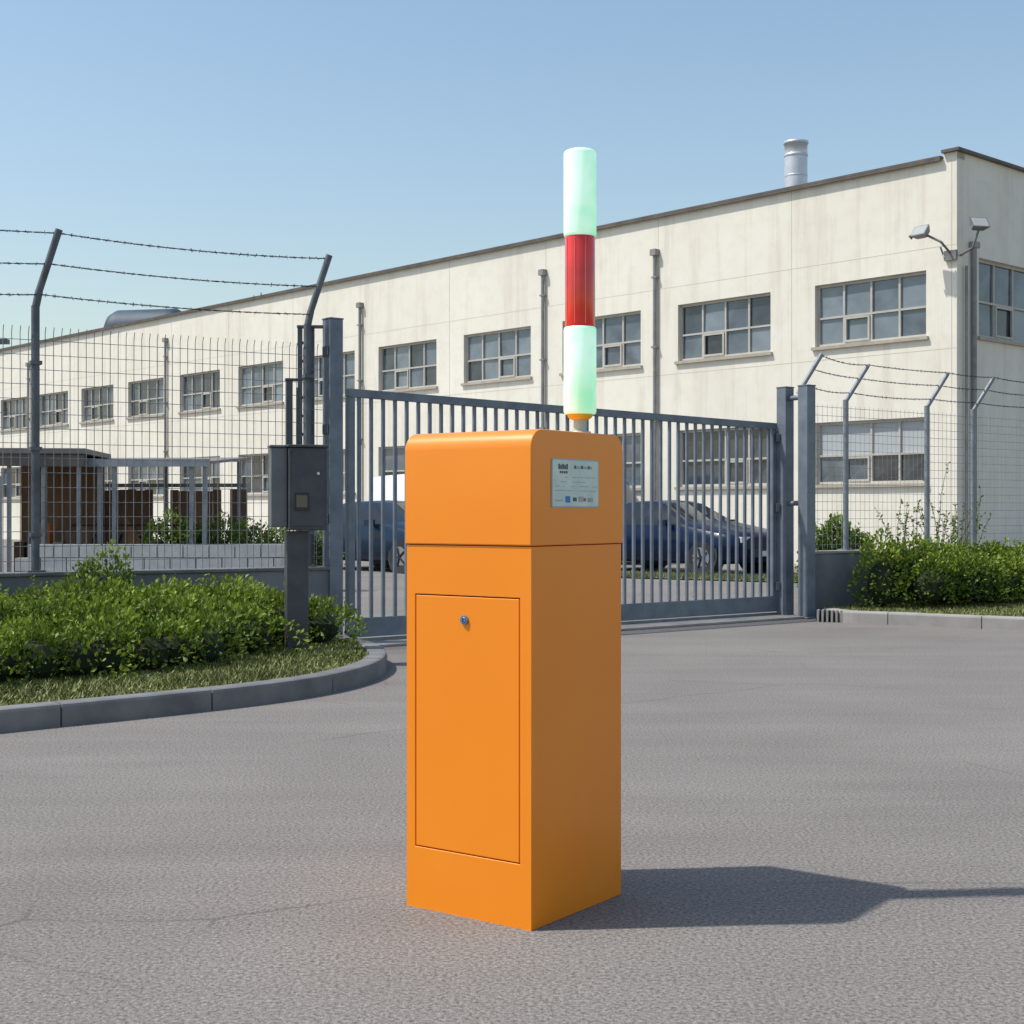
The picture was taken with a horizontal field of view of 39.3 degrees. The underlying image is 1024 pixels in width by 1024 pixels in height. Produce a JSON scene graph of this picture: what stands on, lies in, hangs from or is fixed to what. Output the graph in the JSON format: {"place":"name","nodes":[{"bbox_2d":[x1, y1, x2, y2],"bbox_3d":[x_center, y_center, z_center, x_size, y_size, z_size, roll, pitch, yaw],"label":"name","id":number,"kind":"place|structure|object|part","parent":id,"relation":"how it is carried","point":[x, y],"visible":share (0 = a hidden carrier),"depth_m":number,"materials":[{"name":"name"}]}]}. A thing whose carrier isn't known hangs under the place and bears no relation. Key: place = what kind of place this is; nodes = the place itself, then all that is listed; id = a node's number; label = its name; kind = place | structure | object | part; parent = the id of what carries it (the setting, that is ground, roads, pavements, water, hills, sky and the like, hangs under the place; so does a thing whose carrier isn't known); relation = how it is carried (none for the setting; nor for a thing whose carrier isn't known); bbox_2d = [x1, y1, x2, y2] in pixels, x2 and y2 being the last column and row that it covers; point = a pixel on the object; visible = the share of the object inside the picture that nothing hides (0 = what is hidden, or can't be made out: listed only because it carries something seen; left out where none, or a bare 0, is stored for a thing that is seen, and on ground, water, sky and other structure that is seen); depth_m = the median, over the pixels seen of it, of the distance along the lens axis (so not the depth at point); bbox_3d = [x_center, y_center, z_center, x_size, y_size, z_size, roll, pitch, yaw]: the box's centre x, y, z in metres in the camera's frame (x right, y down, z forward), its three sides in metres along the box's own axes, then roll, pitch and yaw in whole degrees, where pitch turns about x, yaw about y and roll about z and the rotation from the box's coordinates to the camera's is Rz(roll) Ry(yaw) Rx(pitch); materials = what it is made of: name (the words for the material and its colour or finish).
{"place":"outdoors","nodes":[
{"label":"outdoors","id":0,"kind":"place"},
{"bbox_2d":[0,448,110,571],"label":"storage shed","id":1,"kind":"structure","parent":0,"point":[54,516],"depth_m":22.50,"materials":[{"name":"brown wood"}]},
{"bbox_2d":[15,544,283,570],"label":"block wall","id":2,"kind":"structure","parent":0,"point":[246,550],"depth_m":19.90,"materials":[{"name":"grey concrete"}]},
{"bbox_2d":[0,539,1023,1023],"bbox_3d":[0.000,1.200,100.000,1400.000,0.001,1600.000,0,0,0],"label":"asphalt ground","id":3,"kind":"structure","parent":0,"point":[822,823],"depth_m":4.99,"materials":[{"name":"grey asphalt"}]},
{"bbox_2d":[0,339,9,343],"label":"street lamp","id":4,"kind":"object","parent":3,"relation":"on","point":[4,341],"visible":0.83,"depth_m":24.82,"materials":[{"name":"metal"}]},
{"bbox_2d":[40,457,249,557],"bbox_3d":[-5.597,0.160,22.038,2.600,2.080,2.330,0,0,4],"label":"bike shelter","id":5,"kind":"object","parent":3,"relation":"on","point":[215,508],"visible":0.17,"depth_m":23.05,"materials":[{"name":"metal"}]},
{"bbox_2d":[0,566,329,612],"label":"wall","id":6,"kind":"structure","parent":3,"relation":"on","point":[318,580],"depth_m":12.23,"materials":[{"name":"concrete"}]},
{"bbox_2d":[0,228,331,572],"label":"wire fence","id":7,"kind":"object","parent":6,"relation":"on","point":[35,448],"visible":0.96,"depth_m":12.08,"materials":[{"name":"metal"}]},
{"bbox_2d":[0,636,368,705],"bbox_3d":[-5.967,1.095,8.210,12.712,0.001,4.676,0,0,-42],"label":"grass verge","id":8,"kind":"object","parent":3,"relation":"on","point":[153,680],"depth_m":9.21,"materials":[{"name":"plant"}]},
{"bbox_2d":[0,539,368,687],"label":"hedge","id":9,"kind":"object","parent":8,"relation":"on","point":[103,625],"visible":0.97,"depth_m":10.18,"materials":[{"name":"green plant"}]},
{"bbox_2d":[267,378,328,650],"bbox_3d":[-1.685,0.025,11.255,0.450,2.150,0.295,0,0,-18],"label":"control box on post","id":10,"kind":"object","parent":8,"relation":"on","point":[298,485],"visible":0.94,"depth_m":11.18,"materials":[{"name":"metal"}]},
{"bbox_2d":[0,635,386,732],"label":"kerb","id":11,"kind":"structure","parent":3,"relation":"on","point":[371,666],"depth_m":8.57,"materials":[{"name":"concrete"}]},
{"bbox_2d":[138,507,344,565],"bbox_3d":[-4.021,0.519,21.428,3.137,1.203,0.790,0,0,-19],"label":"hedge","id":12,"kind":"object","parent":3,"relation":"on","point":[218,538],"visible":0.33,"depth_m":21.21,"materials":[{"name":"green plant"}]},
{"bbox_2d":[315,500,409,573],"bbox_3d":[-2.431,0.506,29.580,2.140,1.502,4.515,0,0,-42],"label":"parked car","id":13,"kind":"object","parent":3,"relation":"on","point":[388,534],"visible":0.17,"depth_m":28.71,"materials":[{"name":"blue paint"}]},
{"bbox_2d":[368,474,404,500],"bbox_3d":[-1.578,0.118,37.276,2.140,2.277,4.965,0,0,-42],"label":"parked van","id":14,"kind":"object","parent":3,"relation":"on","point":[389,487],"depth_m":37.87,"materials":[{"name":"white paint"}]},
{"bbox_2d":[0,153,1023,565],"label":"walls","id":15,"kind":"structure","parent":3,"relation":"on","point":[860,219],"depth_m":34.34,"materials":[{"name":"beige paint"}]},
{"bbox_2d":[4,160,956,534],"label":"panel joints","id":16,"kind":"object","parent":15,"relation":"attached to","point":[518,388],"visible":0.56,"depth_m":34.95,"materials":[{"name":"beige"}]},
{"bbox_2d":[25,241,979,544],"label":"downpipes","id":17,"kind":"object","parent":15,"relation":"attached to","point":[655,253],"visible":0.59,"depth_m":34.90,"materials":[{"name":"metal"}]},
{"bbox_2d":[0,259,1023,499],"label":"windows","id":18,"kind":"structure","parent":15,"relation":"attached to","point":[881,310],"depth_m":33.84,"materials":[{"name":"grey glass"}]},
{"bbox_2d":[0,146,1023,350],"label":"coping","id":19,"kind":"object","parent":15,"relation":"on","point":[951,152],"visible":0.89,"depth_m":35.19,"materials":[{"name":"metal"}]},
{"bbox_2d":[927,230,979,260],"bbox_3d":[8.896,-5.375,28.818,0.648,0.572,0.956,0,0,-42],"label":"floodlight bracket","id":20,"kind":"object","parent":15,"relation":"attached to","point":[949,255],"visible":1,"depth_m":28.93,"materials":[{"name":"grey metal"}]},
{"bbox_2d":[908,224,929,239],"bbox_3d":[8.279,-5.653,29.019,0.180,0.270,0.390,40,-20,-26],"label":"floodlight","id":21,"kind":"object","parent":20,"relation":"attached to","point":[921,232],"visible":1,"depth_m":28.96,"materials":[{"name":"white metal"}]},
{"bbox_2d":[969,217,989,230],"bbox_3d":[9.286,-5.723,28.554,0.390,0.270,0.180,0,-35,-12],"label":"floodlight","id":22,"kind":"object","parent":20,"relation":"attached to","point":[979,223],"visible":1,"depth_m":28.50,"materials":[{"name":"white metal"}]},
{"bbox_2d":[405,429,622,930],"bbox_3d":[0.011,0.480,4.435,0.477,1.440,0.506,0,0,36],"label":"barrier gate cabinet","id":23,"kind":"object","parent":3,"relation":"on","point":[513,538],"visible":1,"depth_m":4.25,"materials":[{"name":"orange metal"}]},
{"bbox_3d":[-0.132,0.631,4.248,0.385,0.760,0.011,0,0,36],"label":"door","id":24,"kind":"part","parent":23,"relation":"part of","materials":[{"name":"orange metal"}]},
{"bbox_2d":[564,147,595,432],"bbox_3d":[0.209,-0.676,4.405,0.101,0.872,0.101,0,0,0],"label":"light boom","id":25,"kind":"object","parent":23,"relation":"on","point":[580,327],"visible":0.94,"depth_m":4.36,"materials":[{"name":"white"}]},
{"bbox_2d":[360,612,804,646],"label":"gate track","id":26,"kind":"structure","parent":3,"relation":"on","point":[628,625],"depth_m":15.26,"materials":[{"name":"metal"}]},
{"bbox_2d":[297,317,815,636],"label":"sliding gate","id":27,"kind":"structure","parent":26,"relation":"on","point":[781,504],"depth_m":15.36,"materials":[{"name":"metal"}]},
{"bbox_2d":[626,482,638,562],"bbox_3d":[1.472,0.118,34.576,2.140,2.277,4.965,0,0,-42],"label":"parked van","id":28,"kind":"object","parent":3,"relation":"on","point":[628,493],"depth_m":34.00,"materials":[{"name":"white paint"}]},
{"bbox_2d":[619,500,766,573],"bbox_3d":[3.369,0.506,28.980,2.140,1.502,4.515,0,0,-42],"label":"parked car","id":29,"kind":"object","parent":3,"relation":"on","point":[682,536],"visible":0.35,"depth_m":28.02,"materials":[{"name":"blue paint"}]},
{"bbox_2d":[794,512,876,586],"bbox_3d":[4.460,0.603,19.579,1.254,1.232,0.961,0,0,0],"label":"shrub","id":30,"kind":"object","parent":3,"relation":"on","point":[834,519],"visible":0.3,"depth_m":19.41,"materials":[{"name":"green plant"}]},
{"bbox_2d":[816,609,856,621],"bbox_3d":[3.558,1.134,15.651,0.478,0.128,0.169,0,0,18],"label":"drain grate","id":31,"kind":"object","parent":3,"relation":"on","point":[822,615],"visible":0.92,"depth_m":15.62,"materials":[{"name":"metal"}]},
{"bbox_2d":[874,499,939,547],"bbox_3d":[5.603,0.506,20.482,0.675,1.394,0.986,0,0,-5],"label":"wild shrub","id":32,"kind":"object","parent":3,"relation":"on","point":[898,528],"visible":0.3,"depth_m":20.29,"materials":[{"name":"green plant"}]},
{"bbox_2d":[797,546,1021,615],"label":"wall","id":33,"kind":"structure","parent":3,"relation":"on","point":[834,569],"depth_m":16.62,"materials":[{"name":"concrete"}]},
{"bbox_2d":[796,353,1023,550],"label":"wire fence","id":34,"kind":"object","parent":33,"relation":"on","point":[927,486],"visible":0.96,"depth_m":17.80,"materials":[{"name":"metal"}]},
{"bbox_2d":[821,596,1023,616],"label":"grass verge","id":35,"kind":"object","parent":3,"relation":"on","point":[1017,598],"depth_m":16.61,"materials":[{"name":"plant"}]},
{"bbox_2d":[847,527,1023,606],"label":"hedge","id":36,"kind":"object","parent":35,"relation":"on","point":[946,573],"visible":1,"depth_m":16.32,"materials":[{"name":"green plant"}]},
{"bbox_2d":[823,608,1023,630],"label":"kerb","id":37,"kind":"structure","parent":3,"relation":"on","point":[945,620],"depth_m":15.01,"materials":[{"name":"concrete"}]},
{"bbox_2d":[896,462,985,546],"bbox_3d":[6.055,0.242,20.190,1.047,1.921,0.947,0,0,-17],"label":"wild shrub","id":38,"kind":"object","parent":3,"relation":"on","point":[954,527],"visible":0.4,"depth_m":20.12,"materials":[{"name":"green plant"}]},
{"bbox_2d":[937,503,991,545],"bbox_3d":[6.528,0.523,21.048,0.652,1.360,1.180,0,0,0],"label":"wild shrub","id":39,"kind":"object","parent":3,"relation":"on","point":[980,524],"visible":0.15,"depth_m":20.89,"materials":[{"name":"green plant"}]},
{"bbox_2d":[0,0,1023,348],"label":"sky","id":40,"kind":"structure","parent":0,"point":[370,136],"materials":[{"name":"blue"}]},
{"bbox_2d":[621,569,797,581],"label":"grass","id":41,"kind":"structure","parent":0,"point":[699,576],"depth_m":25.55,"materials":[{"name":"green plant"}]},
{"label":"roof","id":42,"kind":"object","parent":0,"visible":0},
{"bbox_2d":[104,309,180,326],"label":"rooftop tank","id":43,"kind":"object","parent":42,"relation":"on","point":[119,317],"visible":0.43,"depth_m":61.27,"materials":[{"name":"metal"}]},
{"bbox_2d":[783,139,808,186],"bbox_3d":[7.130,-8.150,36.000,0.660,2.300,0.700,0,0,0],"label":"chimney","id":44,"kind":"object","parent":42,"relation":"on","point":[795,161],"visible":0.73,"depth_m":35.75,"materials":[{"name":"metal"}]}
]}

